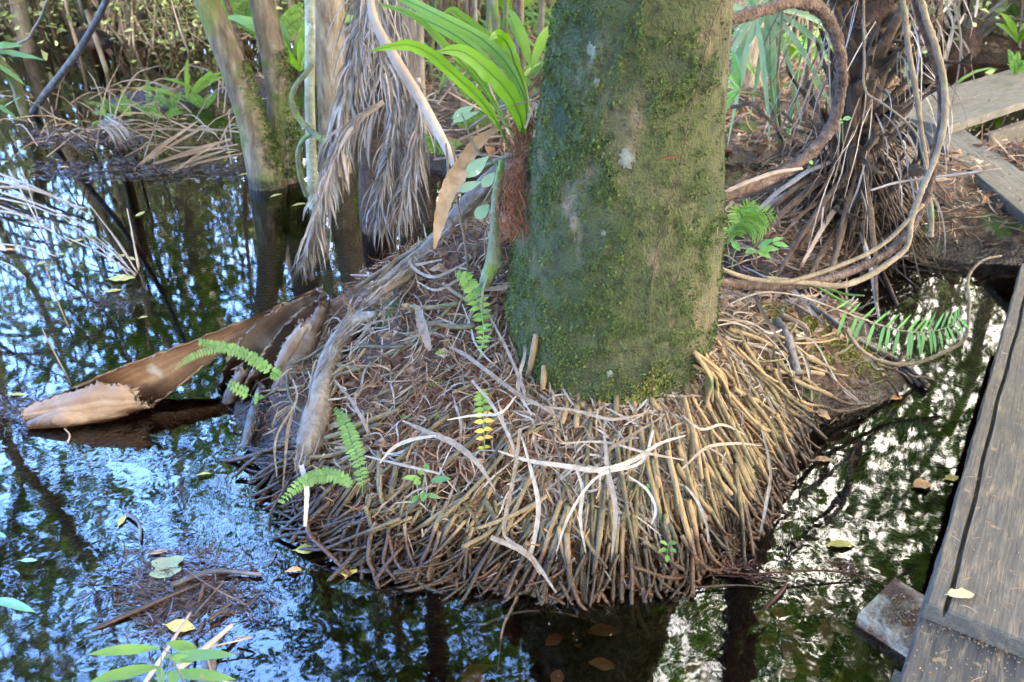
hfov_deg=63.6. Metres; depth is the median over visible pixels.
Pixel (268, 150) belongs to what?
twin trunk tree
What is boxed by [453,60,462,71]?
fern
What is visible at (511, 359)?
dry leaf strip
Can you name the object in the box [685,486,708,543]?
dry leaf strip
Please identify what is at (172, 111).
fern
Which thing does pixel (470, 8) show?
sapling
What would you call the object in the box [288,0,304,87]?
sapling
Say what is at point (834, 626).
fallen leaf
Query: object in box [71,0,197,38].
understorey shrub
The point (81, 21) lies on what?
swamp tree
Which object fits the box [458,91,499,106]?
fern
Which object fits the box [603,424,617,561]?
dry leaf strip
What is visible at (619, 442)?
dry leaf strip
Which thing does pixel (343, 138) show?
dead palm frond
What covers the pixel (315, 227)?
dead palm frond
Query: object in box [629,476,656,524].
dry leaf strip
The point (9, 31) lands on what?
understorey shrub
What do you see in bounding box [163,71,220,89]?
fern
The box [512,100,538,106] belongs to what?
dry leaf strip
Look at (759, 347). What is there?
stick
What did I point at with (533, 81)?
fallen branch
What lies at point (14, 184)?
dry reed
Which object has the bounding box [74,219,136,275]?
dry reed
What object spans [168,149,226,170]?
dry reed
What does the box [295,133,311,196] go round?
vine
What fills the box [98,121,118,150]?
dry leaf strip
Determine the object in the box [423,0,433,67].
sapling
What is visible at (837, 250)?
dead stalk
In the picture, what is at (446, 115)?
fallen branch
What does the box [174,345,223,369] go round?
fern
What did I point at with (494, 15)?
sapling
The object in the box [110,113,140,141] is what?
dry leaf strip
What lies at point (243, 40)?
understorey shrub
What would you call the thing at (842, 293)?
leaf
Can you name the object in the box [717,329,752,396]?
dry leaf strip
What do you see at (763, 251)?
seedling
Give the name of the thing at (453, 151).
stick
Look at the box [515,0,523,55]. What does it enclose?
sapling
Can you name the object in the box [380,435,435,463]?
dry leaf strip
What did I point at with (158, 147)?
dry reed
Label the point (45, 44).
sapling
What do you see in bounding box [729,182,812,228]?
dead stalk
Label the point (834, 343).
moss cushion
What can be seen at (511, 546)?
dry leaf strip
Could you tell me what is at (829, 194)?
dead stalk
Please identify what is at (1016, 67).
fern
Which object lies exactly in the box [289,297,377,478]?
driftwood
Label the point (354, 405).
dry leaf strip
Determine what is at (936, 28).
understorey shrub
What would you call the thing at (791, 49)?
fern
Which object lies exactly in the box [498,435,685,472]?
dry leaf strip
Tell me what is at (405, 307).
fallen leaf
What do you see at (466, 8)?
sapling
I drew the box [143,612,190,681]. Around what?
stick
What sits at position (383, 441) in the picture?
fallen leaf
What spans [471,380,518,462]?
dry leaf strip
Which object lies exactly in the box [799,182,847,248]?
dead stalk
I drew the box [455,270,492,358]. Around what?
fern
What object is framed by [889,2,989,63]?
understorey shrub
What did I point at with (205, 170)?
dry reed
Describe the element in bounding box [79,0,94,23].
swamp tree
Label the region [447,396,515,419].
dry leaf strip
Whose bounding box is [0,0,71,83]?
understorey shrub
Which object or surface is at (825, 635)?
fallen leaf
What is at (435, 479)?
seedling
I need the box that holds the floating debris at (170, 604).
[0,124,940,676]
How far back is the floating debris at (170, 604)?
2.30 m
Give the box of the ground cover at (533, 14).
[170,0,998,126]
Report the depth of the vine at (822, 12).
3.06 m
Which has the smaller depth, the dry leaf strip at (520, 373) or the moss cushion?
the dry leaf strip at (520, 373)
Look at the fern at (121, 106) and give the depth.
6.42 m
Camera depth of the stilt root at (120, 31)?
9.13 m
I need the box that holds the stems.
[0,0,819,54]
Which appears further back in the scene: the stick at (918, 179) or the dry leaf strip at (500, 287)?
the stick at (918, 179)
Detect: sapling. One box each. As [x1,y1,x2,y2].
[29,0,56,76]
[47,0,58,49]
[63,0,91,85]
[84,9,117,96]
[224,0,246,65]
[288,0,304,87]
[344,24,348,64]
[416,0,426,133]
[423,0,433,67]
[427,0,436,78]
[430,0,443,54]
[443,0,449,43]
[453,106,504,310]
[465,0,468,15]
[468,0,473,41]
[473,0,479,88]
[484,0,491,86]
[490,0,510,133]
[502,0,508,76]
[513,0,516,43]
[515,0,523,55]
[517,0,527,140]
[538,0,540,32]
[541,0,544,31]
[766,13,789,66]
[796,16,800,37]
[802,13,814,120]
[814,3,829,61]
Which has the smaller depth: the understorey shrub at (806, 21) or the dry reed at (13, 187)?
the dry reed at (13, 187)
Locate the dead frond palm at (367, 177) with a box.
[358,0,395,279]
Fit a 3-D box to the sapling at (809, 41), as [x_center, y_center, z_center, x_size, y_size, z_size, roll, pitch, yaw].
[1.541,-3.260,4.243,1.239,4.655,1.160,-8,31,-13]
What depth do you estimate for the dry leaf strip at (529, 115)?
2.32 m
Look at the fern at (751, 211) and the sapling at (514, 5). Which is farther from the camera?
the sapling at (514, 5)
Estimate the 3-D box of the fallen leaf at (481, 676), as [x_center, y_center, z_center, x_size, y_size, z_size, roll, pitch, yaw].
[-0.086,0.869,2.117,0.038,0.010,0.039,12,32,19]
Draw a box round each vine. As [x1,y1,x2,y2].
[289,63,346,154]
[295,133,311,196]
[719,0,941,290]
[722,203,924,283]
[724,0,847,201]
[730,100,805,145]
[765,0,948,288]
[844,255,1001,366]
[862,0,927,171]
[899,0,933,237]
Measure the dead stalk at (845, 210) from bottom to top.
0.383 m
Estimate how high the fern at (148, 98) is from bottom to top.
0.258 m
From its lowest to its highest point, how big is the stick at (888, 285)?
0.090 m
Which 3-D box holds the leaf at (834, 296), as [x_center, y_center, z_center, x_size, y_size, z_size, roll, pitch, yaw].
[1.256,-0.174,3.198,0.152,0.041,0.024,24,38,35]
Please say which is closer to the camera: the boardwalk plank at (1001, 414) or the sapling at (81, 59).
the boardwalk plank at (1001, 414)
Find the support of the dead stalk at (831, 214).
attached to the roots at (869, 126)
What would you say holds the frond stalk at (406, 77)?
on the ground at (78, 492)
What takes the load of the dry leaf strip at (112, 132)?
on the water
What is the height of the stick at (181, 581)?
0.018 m
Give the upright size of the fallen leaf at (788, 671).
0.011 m
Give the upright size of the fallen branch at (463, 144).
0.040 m
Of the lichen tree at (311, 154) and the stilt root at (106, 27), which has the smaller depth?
the lichen tree at (311, 154)
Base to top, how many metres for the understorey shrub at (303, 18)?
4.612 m
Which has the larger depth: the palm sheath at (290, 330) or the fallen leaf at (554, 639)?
the palm sheath at (290, 330)
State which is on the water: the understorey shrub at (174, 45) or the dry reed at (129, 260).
the dry reed at (129, 260)
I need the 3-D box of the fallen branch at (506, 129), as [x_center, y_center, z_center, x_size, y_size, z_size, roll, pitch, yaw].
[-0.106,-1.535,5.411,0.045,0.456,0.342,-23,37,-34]
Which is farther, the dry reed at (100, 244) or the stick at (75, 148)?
the stick at (75, 148)
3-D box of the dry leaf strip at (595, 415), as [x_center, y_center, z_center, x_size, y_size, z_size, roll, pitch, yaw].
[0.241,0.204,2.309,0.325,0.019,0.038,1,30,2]
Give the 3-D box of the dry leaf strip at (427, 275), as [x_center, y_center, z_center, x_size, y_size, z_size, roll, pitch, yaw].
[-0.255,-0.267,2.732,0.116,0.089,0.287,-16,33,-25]
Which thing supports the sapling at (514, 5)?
on the ground at (78, 492)
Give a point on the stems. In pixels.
(63, 13)
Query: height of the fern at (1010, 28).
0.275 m
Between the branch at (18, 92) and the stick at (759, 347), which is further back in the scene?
the branch at (18, 92)
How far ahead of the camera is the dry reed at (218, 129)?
6.04 m
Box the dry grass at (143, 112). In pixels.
[0,62,266,164]
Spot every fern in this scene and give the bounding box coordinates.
[86,97,116,113]
[110,89,131,116]
[122,76,172,111]
[132,58,222,101]
[142,105,184,118]
[156,91,181,108]
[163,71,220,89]
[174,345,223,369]
[181,92,217,108]
[198,338,282,380]
[221,0,251,28]
[227,12,352,55]
[228,380,264,404]
[240,2,304,38]
[278,467,352,503]
[286,38,304,71]
[334,407,368,494]
[370,0,535,244]
[420,133,461,153]
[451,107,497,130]
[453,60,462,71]
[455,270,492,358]
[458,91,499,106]
[473,389,493,452]
[474,77,531,92]
[498,0,533,12]
[507,8,548,69]
[524,60,543,77]
[720,291,969,359]
[726,205,748,242]
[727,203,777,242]
[727,211,770,243]
[730,198,761,240]
[740,218,764,244]
[783,27,831,62]
[989,0,1023,25]
[995,13,1023,42]
[1008,49,1023,73]
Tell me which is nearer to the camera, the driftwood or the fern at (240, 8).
the driftwood
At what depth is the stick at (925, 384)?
3.19 m
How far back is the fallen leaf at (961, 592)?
1.88 m
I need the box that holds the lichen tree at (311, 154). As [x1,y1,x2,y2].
[304,0,328,258]
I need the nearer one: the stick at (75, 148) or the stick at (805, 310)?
the stick at (805, 310)
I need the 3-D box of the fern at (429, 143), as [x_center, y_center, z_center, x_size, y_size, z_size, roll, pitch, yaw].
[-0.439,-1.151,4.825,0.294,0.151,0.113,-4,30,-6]
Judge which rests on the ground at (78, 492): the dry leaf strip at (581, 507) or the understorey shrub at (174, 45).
the understorey shrub at (174, 45)
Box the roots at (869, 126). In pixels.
[725,0,992,300]
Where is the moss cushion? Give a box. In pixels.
[743,301,894,397]
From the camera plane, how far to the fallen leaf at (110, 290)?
3.79 m
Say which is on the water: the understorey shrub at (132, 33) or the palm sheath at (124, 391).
the palm sheath at (124, 391)
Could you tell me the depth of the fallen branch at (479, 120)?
5.41 m
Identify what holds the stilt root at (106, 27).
on the ground at (78, 492)
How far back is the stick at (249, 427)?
2.80 m
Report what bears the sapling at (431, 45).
on the ground at (78, 492)
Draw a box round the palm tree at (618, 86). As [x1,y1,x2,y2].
[208,0,938,636]
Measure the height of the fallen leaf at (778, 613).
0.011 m
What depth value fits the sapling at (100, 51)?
7.72 m
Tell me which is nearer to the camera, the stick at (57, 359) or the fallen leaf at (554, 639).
the fallen leaf at (554, 639)
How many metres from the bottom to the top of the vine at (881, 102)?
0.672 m
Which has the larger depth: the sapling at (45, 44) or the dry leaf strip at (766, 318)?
the sapling at (45, 44)
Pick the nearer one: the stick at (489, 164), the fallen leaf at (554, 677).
the fallen leaf at (554, 677)
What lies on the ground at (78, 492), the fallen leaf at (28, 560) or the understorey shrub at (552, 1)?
the understorey shrub at (552, 1)
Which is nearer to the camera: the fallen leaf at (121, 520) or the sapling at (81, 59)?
the fallen leaf at (121, 520)
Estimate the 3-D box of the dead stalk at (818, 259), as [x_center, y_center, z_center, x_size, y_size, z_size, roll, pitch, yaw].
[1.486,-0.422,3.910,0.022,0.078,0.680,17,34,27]
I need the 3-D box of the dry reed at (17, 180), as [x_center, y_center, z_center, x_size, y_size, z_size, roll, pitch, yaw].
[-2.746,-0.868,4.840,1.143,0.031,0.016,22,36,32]
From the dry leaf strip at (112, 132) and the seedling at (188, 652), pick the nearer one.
the seedling at (188, 652)
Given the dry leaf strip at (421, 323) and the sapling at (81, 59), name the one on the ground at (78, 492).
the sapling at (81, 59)
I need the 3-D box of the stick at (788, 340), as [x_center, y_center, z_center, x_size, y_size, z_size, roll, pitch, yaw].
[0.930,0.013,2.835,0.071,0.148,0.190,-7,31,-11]
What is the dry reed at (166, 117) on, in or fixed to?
on the dry reed at (150, 138)
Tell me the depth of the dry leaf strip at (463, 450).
2.31 m
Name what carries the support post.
on the ground at (78, 492)
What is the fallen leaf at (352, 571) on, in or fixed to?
on the water
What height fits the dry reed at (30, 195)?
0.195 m
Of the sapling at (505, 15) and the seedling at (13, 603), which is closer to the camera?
the seedling at (13, 603)
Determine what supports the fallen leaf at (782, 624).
on the water
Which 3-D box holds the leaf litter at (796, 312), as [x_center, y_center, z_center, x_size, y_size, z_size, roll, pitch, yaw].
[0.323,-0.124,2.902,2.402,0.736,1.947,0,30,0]
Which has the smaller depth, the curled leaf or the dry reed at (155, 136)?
the curled leaf
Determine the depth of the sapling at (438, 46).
7.59 m
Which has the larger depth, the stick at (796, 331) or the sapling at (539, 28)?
the sapling at (539, 28)
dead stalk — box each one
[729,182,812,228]
[730,179,802,201]
[736,164,842,260]
[757,160,831,211]
[767,171,827,211]
[774,170,849,276]
[780,200,820,236]
[784,199,839,252]
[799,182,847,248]
[800,196,846,265]
[801,216,841,293]
[810,231,837,272]
[824,221,847,294]
[827,172,857,274]
[842,182,856,229]
[856,222,879,317]
[865,181,878,301]
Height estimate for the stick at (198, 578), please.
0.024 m
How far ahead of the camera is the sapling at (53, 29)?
9.11 m
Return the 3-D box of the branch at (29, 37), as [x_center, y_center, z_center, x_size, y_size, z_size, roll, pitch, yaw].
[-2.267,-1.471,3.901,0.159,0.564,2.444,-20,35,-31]
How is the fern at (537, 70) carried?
on the ground at (78, 492)
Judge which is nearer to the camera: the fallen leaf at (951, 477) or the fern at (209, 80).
the fallen leaf at (951, 477)
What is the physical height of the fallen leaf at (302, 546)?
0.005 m
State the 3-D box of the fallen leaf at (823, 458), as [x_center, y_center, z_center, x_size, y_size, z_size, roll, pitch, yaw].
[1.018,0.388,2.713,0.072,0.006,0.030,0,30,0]
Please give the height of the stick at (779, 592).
0.042 m
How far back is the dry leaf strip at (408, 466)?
2.33 m
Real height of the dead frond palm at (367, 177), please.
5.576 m
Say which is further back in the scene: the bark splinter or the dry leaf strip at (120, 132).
the dry leaf strip at (120, 132)
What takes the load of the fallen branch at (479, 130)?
on the ground at (78, 492)
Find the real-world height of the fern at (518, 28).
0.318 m
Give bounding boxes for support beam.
[894,126,919,148]
[981,120,1023,144]
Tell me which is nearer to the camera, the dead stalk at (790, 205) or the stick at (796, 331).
the stick at (796, 331)
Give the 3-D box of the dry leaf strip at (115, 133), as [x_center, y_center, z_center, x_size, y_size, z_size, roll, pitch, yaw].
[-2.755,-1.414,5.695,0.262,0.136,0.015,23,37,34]
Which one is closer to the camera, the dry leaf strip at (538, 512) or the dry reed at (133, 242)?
the dry leaf strip at (538, 512)
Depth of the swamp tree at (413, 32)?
6.56 m
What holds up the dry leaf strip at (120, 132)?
on the water
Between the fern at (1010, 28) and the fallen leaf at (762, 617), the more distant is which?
the fern at (1010, 28)
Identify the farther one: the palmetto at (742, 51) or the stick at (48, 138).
the stick at (48, 138)
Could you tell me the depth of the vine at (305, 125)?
4.19 m
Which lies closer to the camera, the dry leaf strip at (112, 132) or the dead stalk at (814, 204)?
the dead stalk at (814, 204)
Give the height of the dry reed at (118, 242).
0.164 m
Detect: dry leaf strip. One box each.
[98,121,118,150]
[98,124,116,148]
[101,119,121,149]
[102,123,124,148]
[103,119,126,149]
[105,119,129,146]
[107,117,135,145]
[108,118,136,143]
[109,116,138,145]
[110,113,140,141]
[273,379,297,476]
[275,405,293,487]
[299,464,309,525]
[334,380,368,433]
[350,259,441,276]
[364,455,440,474]
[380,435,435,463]
[402,420,494,490]
[408,251,469,277]
[414,306,430,350]
[417,271,473,290]
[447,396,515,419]
[449,346,560,418]
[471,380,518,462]
[475,280,510,290]
[487,313,528,403]
[490,535,556,592]
[497,437,540,671]
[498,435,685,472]
[502,428,540,574]
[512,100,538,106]
[516,346,531,414]
[524,102,535,127]
[533,103,537,136]
[540,406,655,420]
[556,430,653,553]
[560,441,684,459]
[575,467,586,554]
[584,415,664,451]
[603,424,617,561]
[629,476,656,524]
[682,415,743,433]
[682,442,761,468]
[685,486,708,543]
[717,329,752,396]
[727,239,799,270]
[742,266,822,322]
[742,279,787,352]
[756,430,771,546]
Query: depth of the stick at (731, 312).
2.85 m
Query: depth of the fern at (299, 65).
5.92 m
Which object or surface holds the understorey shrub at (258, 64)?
on the ground at (78, 492)
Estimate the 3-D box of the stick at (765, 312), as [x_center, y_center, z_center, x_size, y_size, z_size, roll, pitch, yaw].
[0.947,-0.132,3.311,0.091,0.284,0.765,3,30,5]
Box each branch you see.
[0,0,48,49]
[0,59,37,144]
[23,0,109,124]
[77,0,90,23]
[98,0,105,20]
[433,153,520,160]
[437,71,465,104]
[437,92,495,120]
[439,33,466,106]
[443,89,512,119]
[456,95,539,140]
[462,143,506,145]
[464,134,529,142]
[464,141,520,146]
[469,104,505,128]
[487,83,513,144]
[495,90,539,112]
[520,69,542,96]
[528,70,542,91]
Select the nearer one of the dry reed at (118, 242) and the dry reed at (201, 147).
the dry reed at (118, 242)
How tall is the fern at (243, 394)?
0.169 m
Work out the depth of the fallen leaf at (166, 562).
2.30 m
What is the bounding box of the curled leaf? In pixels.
[433,125,508,248]
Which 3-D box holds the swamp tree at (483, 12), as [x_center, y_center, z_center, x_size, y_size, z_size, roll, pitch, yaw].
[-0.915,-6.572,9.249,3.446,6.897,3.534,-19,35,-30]
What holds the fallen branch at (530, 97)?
on the ground at (78, 492)
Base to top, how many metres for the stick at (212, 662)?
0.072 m
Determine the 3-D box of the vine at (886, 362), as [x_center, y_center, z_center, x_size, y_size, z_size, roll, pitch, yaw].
[1.543,-0.083,3.013,0.827,0.284,0.154,-17,34,-27]
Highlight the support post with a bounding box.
[890,669,901,681]
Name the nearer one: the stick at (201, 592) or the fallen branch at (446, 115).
the stick at (201, 592)
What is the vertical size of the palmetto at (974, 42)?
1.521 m
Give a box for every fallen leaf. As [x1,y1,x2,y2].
[17,558,36,561]
[100,289,121,291]
[109,274,134,280]
[117,514,125,527]
[147,549,167,553]
[149,555,183,580]
[163,619,194,631]
[285,566,301,571]
[292,543,312,553]
[328,422,338,429]
[341,565,356,578]
[374,438,390,446]
[401,303,414,313]
[430,263,445,271]
[460,664,490,676]
[461,675,481,681]
[472,672,484,681]
[478,458,493,469]
[545,633,563,645]
[550,670,563,681]
[586,623,621,635]
[588,657,613,669]
[683,658,704,673]
[698,664,710,681]
[754,291,772,296]
[755,609,769,626]
[760,633,778,646]
[771,606,784,621]
[775,620,800,638]
[776,665,798,678]
[782,637,799,663]
[783,624,801,635]
[794,663,814,674]
[795,649,819,675]
[805,596,823,615]
[807,675,818,681]
[815,409,830,418]
[816,456,832,461]
[817,601,832,609]
[817,624,833,649]
[819,619,851,635]
[823,539,853,546]
[891,395,902,399]
[912,478,930,488]
[944,587,973,597]
[945,475,958,480]
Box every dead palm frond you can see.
[287,0,381,285]
[316,100,384,209]
[324,0,399,103]
[343,0,409,121]
[360,0,423,255]
[382,77,439,242]
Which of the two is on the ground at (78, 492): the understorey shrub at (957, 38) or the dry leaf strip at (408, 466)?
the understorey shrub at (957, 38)
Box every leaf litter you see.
[113,19,1023,333]
[262,207,914,569]
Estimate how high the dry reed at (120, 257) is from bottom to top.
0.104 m
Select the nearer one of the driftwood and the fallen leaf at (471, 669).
the fallen leaf at (471, 669)
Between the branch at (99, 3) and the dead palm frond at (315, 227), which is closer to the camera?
the dead palm frond at (315, 227)
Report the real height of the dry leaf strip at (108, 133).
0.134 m
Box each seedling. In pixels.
[0,41,44,119]
[0,532,34,611]
[88,640,235,681]
[91,108,117,131]
[402,464,450,503]
[658,540,676,561]
[724,227,788,269]
[840,116,850,143]
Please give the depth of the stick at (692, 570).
2.22 m
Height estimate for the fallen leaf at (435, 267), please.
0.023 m
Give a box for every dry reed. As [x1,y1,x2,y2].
[0,173,93,217]
[0,180,82,209]
[0,186,52,195]
[0,191,87,226]
[0,197,60,217]
[0,205,71,243]
[0,210,47,226]
[0,243,56,256]
[0,260,26,278]
[8,169,47,243]
[20,167,43,236]
[52,208,132,278]
[65,237,130,272]
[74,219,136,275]
[83,235,114,255]
[89,204,137,273]
[101,237,134,275]
[107,226,132,263]
[127,208,138,270]
[133,128,195,130]
[138,120,197,164]
[139,136,171,166]
[143,117,158,158]
[146,127,204,161]
[152,113,157,158]
[153,144,236,163]
[154,138,230,164]
[157,104,173,129]
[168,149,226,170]
[169,153,242,172]
[170,147,236,149]
[172,143,217,171]
[184,169,236,171]
[194,128,238,131]
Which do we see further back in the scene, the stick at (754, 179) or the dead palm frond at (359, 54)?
the dead palm frond at (359, 54)
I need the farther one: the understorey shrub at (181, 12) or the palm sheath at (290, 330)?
the understorey shrub at (181, 12)
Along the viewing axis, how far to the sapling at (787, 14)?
6.17 m
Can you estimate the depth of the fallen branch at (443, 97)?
5.95 m
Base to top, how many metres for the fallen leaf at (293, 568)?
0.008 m
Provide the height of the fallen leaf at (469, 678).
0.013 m
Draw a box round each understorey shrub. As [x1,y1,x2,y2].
[0,0,31,35]
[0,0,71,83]
[0,0,94,62]
[0,0,183,37]
[34,0,188,66]
[70,0,197,46]
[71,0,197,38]
[74,0,291,89]
[96,0,349,75]
[124,1,281,62]
[185,0,350,58]
[276,0,453,65]
[424,0,485,44]
[508,0,555,26]
[531,1,556,30]
[768,0,958,40]
[790,2,916,60]
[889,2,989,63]
[896,0,1018,61]
[899,0,1009,59]
[978,0,1023,74]
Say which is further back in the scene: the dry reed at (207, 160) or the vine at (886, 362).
the dry reed at (207, 160)
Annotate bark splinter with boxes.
[660,156,679,159]
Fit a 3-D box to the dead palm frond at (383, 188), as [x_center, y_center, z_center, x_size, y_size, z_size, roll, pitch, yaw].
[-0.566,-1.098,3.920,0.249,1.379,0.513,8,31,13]
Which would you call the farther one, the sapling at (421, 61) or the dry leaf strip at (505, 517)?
the sapling at (421, 61)
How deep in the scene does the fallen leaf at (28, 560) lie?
2.32 m
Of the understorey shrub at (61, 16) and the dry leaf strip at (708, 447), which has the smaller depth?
the dry leaf strip at (708, 447)
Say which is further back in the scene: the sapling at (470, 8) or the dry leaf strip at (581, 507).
the sapling at (470, 8)
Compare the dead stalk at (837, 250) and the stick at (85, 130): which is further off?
the stick at (85, 130)
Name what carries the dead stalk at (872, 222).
attached to the roots at (869, 126)
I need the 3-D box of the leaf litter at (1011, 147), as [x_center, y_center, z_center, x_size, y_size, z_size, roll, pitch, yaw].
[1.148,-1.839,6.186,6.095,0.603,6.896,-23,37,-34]
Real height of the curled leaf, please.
0.336 m
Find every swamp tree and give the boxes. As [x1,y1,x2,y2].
[9,0,45,87]
[74,0,96,25]
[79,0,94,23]
[116,0,153,40]
[315,0,354,205]
[402,4,417,93]
[477,0,485,27]
[728,0,767,90]
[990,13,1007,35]
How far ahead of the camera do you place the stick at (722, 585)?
2.23 m
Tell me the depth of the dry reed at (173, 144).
5.54 m
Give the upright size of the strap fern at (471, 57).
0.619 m
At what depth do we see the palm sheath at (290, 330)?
3.05 m
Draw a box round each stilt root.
[100,0,110,28]
[104,0,114,31]
[110,2,117,35]
[118,0,123,40]
[125,0,150,50]
[141,19,160,48]
[145,17,164,44]
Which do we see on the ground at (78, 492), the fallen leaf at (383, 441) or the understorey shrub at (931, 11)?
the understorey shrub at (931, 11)
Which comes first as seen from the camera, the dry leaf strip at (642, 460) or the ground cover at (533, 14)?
the dry leaf strip at (642, 460)
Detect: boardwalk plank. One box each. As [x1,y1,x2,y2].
[897,70,1023,126]
[899,552,1023,681]
[907,83,1023,134]
[918,129,1023,225]
[921,263,1023,657]
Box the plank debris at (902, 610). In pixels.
[872,93,1022,681]
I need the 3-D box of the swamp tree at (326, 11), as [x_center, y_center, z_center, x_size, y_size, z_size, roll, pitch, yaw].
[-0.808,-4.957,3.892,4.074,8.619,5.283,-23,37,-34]
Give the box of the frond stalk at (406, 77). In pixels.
[366,0,456,166]
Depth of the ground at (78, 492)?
3.10 m
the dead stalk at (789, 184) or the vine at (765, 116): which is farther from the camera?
the dead stalk at (789, 184)
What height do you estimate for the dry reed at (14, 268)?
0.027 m
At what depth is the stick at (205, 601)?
2.19 m
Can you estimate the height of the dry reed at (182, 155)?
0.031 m
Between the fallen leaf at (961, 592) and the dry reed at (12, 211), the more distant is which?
the dry reed at (12, 211)
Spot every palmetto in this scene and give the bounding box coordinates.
[726,0,830,145]
[898,0,1023,60]
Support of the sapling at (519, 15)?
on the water
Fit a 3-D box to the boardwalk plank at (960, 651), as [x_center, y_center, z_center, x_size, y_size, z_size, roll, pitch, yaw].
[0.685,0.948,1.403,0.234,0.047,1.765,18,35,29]
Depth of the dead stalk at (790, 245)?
3.88 m
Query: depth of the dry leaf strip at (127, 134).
5.74 m
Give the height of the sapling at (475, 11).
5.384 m
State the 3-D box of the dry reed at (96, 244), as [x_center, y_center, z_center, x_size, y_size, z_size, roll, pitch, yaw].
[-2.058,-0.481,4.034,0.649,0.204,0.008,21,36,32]
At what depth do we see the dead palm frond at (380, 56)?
3.58 m
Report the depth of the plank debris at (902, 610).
2.10 m
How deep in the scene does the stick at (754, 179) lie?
2.86 m
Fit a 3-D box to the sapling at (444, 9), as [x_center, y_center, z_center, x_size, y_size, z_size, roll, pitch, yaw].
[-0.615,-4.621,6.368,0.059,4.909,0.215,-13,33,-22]
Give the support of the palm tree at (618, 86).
on the ground at (78, 492)
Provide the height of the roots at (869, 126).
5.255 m
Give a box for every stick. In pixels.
[39,112,89,161]
[41,252,72,334]
[41,328,72,386]
[43,129,92,147]
[64,428,70,442]
[73,93,101,161]
[90,582,200,631]
[125,512,141,539]
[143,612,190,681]
[171,568,261,587]
[176,623,232,668]
[186,569,248,605]
[192,583,222,616]
[197,584,204,602]
[199,643,216,681]
[208,602,231,621]
[211,635,251,647]
[241,385,262,448]
[355,237,427,288]
[445,143,448,173]
[448,138,455,162]
[452,165,469,272]
[466,151,517,179]
[477,586,488,619]
[478,610,596,627]
[689,482,696,595]
[697,584,774,588]
[707,555,886,609]
[723,337,783,356]
[724,167,802,192]
[728,309,749,332]
[732,307,793,339]
[740,293,773,319]
[754,315,800,332]
[771,355,860,401]
[772,317,801,374]
[776,291,929,388]
[779,312,810,337]
[786,299,828,326]
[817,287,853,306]
[819,309,920,386]
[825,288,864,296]
[870,168,1001,190]
[871,253,898,305]
[882,246,912,258]
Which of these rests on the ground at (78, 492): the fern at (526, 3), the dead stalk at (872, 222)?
the fern at (526, 3)
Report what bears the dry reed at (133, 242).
on the water
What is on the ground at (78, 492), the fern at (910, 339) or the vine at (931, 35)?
the fern at (910, 339)
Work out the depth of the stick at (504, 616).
2.19 m
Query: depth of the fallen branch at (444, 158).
5.17 m
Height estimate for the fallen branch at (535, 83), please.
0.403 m
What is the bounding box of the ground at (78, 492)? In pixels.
[0,2,1023,681]
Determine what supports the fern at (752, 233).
on the vine at (897, 231)
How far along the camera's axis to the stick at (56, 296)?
3.40 m
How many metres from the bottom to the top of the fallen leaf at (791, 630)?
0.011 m
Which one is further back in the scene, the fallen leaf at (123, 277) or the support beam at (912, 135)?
the support beam at (912, 135)
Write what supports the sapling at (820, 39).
on the ground at (78, 492)
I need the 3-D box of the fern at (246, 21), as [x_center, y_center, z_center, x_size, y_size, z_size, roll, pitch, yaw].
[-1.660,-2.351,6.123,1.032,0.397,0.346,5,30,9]
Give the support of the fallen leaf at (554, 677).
on the water
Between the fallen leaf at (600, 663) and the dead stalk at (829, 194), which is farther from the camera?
the dead stalk at (829, 194)
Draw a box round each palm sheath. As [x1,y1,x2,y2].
[20,286,326,430]
[213,288,331,422]
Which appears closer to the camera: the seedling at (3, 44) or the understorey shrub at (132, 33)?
the seedling at (3, 44)
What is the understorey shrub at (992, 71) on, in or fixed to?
on the ground at (78, 492)
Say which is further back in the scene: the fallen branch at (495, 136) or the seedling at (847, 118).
the fallen branch at (495, 136)
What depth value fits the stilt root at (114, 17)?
9.13 m
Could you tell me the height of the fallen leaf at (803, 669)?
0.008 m
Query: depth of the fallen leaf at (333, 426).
2.62 m
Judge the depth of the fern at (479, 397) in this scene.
2.37 m
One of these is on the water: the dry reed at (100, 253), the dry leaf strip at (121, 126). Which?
the dry reed at (100, 253)
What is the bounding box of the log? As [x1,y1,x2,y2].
[360,152,524,305]
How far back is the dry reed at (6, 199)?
4.68 m
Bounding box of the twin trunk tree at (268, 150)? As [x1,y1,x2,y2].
[193,0,308,244]
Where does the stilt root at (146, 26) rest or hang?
on the ground at (78, 492)
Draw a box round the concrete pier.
[838,578,924,681]
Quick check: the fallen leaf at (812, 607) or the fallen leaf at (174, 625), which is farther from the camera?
the fallen leaf at (812, 607)
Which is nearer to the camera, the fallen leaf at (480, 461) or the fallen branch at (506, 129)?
the fallen leaf at (480, 461)
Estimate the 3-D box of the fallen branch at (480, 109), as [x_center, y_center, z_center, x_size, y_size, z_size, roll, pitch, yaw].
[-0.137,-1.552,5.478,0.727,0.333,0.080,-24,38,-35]

